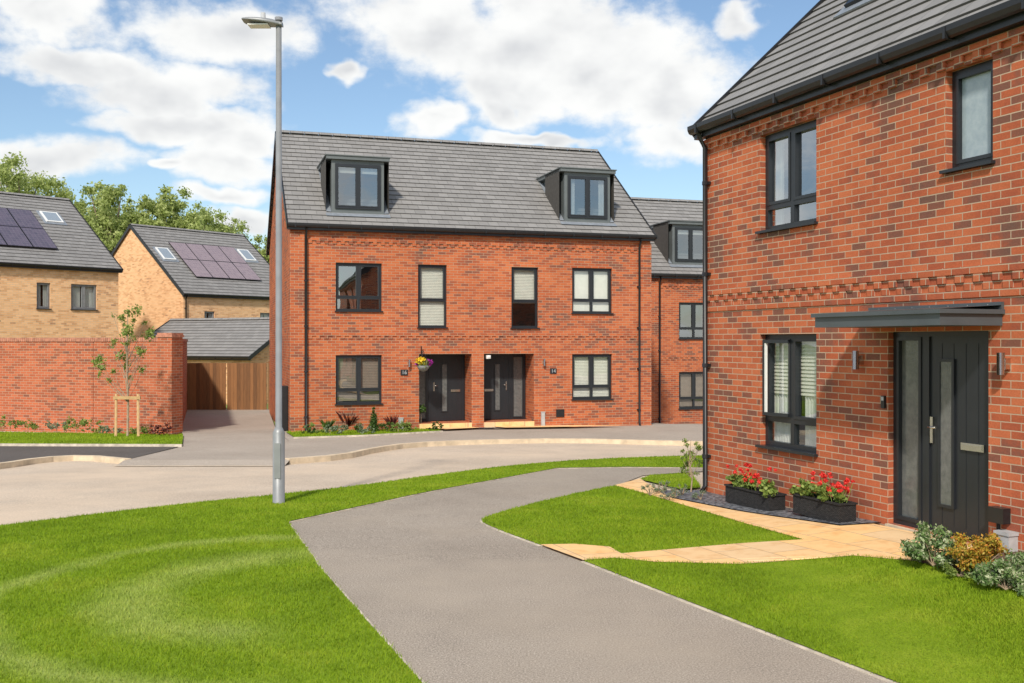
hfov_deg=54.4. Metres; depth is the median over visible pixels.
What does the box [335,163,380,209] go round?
window
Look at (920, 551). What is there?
variegated shrub
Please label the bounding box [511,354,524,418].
window
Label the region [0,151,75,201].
tree
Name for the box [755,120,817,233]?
window
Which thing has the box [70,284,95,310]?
window
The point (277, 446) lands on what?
access door
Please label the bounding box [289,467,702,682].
path edging
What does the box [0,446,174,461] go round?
pavement
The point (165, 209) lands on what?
tree
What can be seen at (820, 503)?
flower planter
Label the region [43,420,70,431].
shrub
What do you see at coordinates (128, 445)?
path edging
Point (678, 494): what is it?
lavender plant
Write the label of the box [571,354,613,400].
window
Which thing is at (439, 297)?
window
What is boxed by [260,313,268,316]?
window
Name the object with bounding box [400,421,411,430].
border plant
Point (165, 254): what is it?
roof window
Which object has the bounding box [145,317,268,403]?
garage
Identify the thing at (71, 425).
shrub
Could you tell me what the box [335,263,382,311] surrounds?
window
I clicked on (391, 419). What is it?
cordyline
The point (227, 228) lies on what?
tree
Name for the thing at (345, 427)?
border plant
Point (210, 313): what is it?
window
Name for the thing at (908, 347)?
window
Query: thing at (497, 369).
door
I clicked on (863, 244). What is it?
brick house
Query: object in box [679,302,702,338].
window
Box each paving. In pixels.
[439,427,479,428]
[496,425,610,427]
[541,479,972,563]
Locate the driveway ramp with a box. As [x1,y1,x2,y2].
[116,459,288,465]
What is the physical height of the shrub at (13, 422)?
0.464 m
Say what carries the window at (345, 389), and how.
in the brick house at (501, 284)
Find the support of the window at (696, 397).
in the brick house at (676, 225)
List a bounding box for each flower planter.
[724,463,786,510]
[788,471,857,522]
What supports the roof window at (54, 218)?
in the buff brick house at (61, 268)
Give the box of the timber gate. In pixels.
[187,361,268,409]
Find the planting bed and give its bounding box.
[913,548,1019,586]
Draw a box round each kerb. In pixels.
[0,455,130,468]
[285,438,702,463]
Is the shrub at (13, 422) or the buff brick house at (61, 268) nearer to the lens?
the shrub at (13, 422)
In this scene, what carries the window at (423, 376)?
in the brick house at (501, 284)
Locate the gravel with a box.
[659,490,877,524]
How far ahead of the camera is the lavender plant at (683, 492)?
13.38 m
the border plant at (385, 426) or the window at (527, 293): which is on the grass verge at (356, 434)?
the border plant at (385, 426)
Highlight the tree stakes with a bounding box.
[113,394,140,435]
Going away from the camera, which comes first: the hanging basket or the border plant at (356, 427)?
the border plant at (356, 427)
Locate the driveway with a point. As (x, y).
(227, 434)
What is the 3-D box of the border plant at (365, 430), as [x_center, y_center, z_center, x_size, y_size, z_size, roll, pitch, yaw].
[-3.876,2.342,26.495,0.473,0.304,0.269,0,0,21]
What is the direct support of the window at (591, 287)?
in the brick house at (501, 284)
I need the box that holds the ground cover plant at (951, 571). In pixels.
[941,562,976,578]
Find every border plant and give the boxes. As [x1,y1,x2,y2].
[301,424,315,433]
[309,422,324,432]
[323,424,336,432]
[333,424,348,433]
[354,422,363,431]
[358,424,374,433]
[378,422,393,431]
[389,422,405,431]
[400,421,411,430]
[403,421,416,430]
[429,421,443,429]
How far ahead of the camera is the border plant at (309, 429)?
26.52 m
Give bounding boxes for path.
[290,468,887,682]
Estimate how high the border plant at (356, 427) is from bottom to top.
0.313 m
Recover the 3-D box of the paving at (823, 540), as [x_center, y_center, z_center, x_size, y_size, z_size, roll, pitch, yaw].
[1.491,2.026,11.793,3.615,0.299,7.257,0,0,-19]
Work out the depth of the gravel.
12.17 m
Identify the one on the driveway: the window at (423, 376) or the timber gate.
the timber gate
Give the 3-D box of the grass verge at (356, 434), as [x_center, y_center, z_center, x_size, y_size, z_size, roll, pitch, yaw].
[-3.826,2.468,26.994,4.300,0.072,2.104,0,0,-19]
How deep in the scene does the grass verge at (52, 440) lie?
24.75 m
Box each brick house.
[0,191,122,337]
[111,223,268,337]
[266,130,657,431]
[631,197,702,423]
[687,0,1023,551]
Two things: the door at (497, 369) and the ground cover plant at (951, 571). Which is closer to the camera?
the ground cover plant at (951, 571)
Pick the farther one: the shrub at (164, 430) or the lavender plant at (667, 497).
the shrub at (164, 430)
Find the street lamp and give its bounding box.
[241,12,284,503]
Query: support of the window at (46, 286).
in the buff brick house at (61, 268)
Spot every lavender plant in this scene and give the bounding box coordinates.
[641,484,657,494]
[651,482,666,492]
[658,480,669,490]
[659,489,677,499]
[667,487,680,496]
[672,483,688,494]
[692,490,705,498]
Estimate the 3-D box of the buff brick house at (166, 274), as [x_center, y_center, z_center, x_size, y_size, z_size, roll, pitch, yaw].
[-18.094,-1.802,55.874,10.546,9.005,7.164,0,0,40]
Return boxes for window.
[36,210,67,225]
[36,283,49,308]
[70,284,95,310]
[152,247,178,261]
[204,311,213,317]
[235,249,258,262]
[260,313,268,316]
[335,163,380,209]
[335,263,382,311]
[335,355,382,404]
[417,265,447,327]
[419,354,428,421]
[511,267,539,328]
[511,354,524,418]
[567,175,607,218]
[571,268,613,313]
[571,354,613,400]
[675,227,702,261]
[678,372,702,409]
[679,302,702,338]
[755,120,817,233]
[755,334,817,456]
[833,0,872,18]
[893,332,924,527]
[939,59,994,173]
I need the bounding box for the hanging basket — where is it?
[415,346,432,371]
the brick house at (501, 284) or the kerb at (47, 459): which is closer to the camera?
the kerb at (47, 459)
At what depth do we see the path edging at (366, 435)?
25.91 m
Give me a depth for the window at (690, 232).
37.40 m
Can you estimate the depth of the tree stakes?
25.48 m
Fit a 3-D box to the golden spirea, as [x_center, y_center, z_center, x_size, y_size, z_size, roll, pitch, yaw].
[3.727,1.690,7.968,0.438,0.379,0.476,0,0,0]
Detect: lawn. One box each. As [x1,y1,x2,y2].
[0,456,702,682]
[482,486,797,552]
[584,556,1023,682]
[641,473,699,488]
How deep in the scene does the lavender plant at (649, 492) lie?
13.40 m
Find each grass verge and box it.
[0,432,182,443]
[289,429,440,436]
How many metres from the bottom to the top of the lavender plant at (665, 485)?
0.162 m
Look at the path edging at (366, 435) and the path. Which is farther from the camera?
the path edging at (366, 435)
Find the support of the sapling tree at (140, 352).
on the grass verge at (52, 440)
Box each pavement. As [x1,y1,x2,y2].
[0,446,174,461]
[284,423,702,457]
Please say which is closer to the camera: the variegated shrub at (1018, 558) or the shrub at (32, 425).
the variegated shrub at (1018, 558)
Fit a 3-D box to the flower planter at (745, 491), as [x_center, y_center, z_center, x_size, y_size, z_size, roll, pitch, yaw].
[2.964,1.769,12.199,0.349,0.516,1.011,0,0,-20]
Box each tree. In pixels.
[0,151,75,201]
[68,186,136,240]
[75,180,157,252]
[91,304,155,435]
[133,184,220,230]
[171,200,251,240]
[206,225,240,234]
[251,234,268,262]
[419,404,425,413]
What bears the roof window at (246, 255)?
in the buff brick house at (166, 274)
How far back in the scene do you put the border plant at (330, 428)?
26.49 m
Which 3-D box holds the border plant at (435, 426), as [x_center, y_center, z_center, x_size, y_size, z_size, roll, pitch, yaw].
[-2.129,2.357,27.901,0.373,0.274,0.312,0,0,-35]
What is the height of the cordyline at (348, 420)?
0.648 m
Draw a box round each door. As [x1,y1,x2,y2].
[274,443,280,478]
[429,354,464,421]
[484,354,510,419]
[925,331,988,541]
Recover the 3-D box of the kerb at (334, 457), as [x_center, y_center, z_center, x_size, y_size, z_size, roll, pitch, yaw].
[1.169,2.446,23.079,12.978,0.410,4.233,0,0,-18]
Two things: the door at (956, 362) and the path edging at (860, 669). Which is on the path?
the path edging at (860, 669)
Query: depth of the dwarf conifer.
27.37 m
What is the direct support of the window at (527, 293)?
in the brick house at (501, 284)
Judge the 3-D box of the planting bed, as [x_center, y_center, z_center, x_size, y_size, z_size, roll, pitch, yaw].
[4.418,1.880,7.532,1.299,0.020,3.049,0,0,-20]
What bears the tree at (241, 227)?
on the ground
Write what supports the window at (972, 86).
in the brick house at (863, 244)
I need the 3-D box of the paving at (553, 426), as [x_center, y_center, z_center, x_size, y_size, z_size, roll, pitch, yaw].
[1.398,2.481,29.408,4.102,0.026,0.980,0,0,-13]
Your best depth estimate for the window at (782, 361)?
12.11 m
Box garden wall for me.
[0,333,187,433]
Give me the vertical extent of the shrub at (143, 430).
0.326 m
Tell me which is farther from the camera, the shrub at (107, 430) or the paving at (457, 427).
the paving at (457, 427)
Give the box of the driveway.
[132,409,288,458]
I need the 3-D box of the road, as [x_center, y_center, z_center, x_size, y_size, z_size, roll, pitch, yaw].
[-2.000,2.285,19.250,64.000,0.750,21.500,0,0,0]
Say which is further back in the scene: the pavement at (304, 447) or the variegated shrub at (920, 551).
the pavement at (304, 447)
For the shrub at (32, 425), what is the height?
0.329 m
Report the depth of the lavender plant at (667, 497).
12.96 m
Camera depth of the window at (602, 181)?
30.32 m
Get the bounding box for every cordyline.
[319,419,335,428]
[336,410,357,425]
[383,415,399,428]
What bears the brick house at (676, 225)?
on the ground
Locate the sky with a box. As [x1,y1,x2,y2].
[0,0,819,249]
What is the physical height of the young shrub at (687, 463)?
0.765 m
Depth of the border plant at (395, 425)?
27.18 m
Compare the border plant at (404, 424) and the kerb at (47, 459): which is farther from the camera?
the border plant at (404, 424)
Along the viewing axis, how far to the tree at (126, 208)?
75.37 m
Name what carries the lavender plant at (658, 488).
on the gravel
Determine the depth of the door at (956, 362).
9.64 m
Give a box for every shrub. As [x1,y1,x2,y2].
[0,414,21,430]
[17,419,38,430]
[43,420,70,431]
[62,415,90,431]
[79,419,103,432]
[98,425,122,433]
[124,424,150,433]
[149,422,171,434]
[679,438,702,491]
[898,521,959,570]
[969,558,1023,595]
[1004,548,1023,573]
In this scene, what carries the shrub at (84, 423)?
on the grass verge at (52, 440)
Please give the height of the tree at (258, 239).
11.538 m
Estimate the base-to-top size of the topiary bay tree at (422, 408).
0.707 m
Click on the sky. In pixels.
(142, 96)
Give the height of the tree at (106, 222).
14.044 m
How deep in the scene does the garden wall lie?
28.47 m
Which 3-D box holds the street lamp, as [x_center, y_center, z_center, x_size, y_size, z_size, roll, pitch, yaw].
[-3.173,-1.006,12.744,0.526,6.400,0.270,0,0,0]
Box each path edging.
[0,443,182,450]
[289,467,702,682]
[293,431,442,438]
[480,520,541,545]
[581,561,899,682]
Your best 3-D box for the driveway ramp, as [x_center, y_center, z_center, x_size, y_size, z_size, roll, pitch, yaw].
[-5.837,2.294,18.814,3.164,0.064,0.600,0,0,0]
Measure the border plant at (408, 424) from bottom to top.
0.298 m
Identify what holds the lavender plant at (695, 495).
on the gravel
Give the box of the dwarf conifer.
[368,407,379,431]
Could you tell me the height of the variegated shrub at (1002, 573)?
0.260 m
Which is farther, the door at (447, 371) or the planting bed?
the door at (447, 371)
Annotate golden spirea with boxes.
[945,531,1009,570]
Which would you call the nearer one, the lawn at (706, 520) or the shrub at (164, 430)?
the lawn at (706, 520)
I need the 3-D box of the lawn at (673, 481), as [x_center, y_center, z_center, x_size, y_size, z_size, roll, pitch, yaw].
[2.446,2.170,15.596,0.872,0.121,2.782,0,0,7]
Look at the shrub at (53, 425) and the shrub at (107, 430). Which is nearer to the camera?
the shrub at (107, 430)
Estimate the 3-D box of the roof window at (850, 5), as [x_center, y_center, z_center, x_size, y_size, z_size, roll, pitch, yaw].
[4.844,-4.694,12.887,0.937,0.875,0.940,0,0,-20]
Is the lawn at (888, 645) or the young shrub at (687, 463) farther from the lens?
the young shrub at (687, 463)
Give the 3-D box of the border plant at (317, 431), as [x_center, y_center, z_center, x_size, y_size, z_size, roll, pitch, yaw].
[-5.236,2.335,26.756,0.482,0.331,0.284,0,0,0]
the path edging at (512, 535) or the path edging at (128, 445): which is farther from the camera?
the path edging at (128, 445)

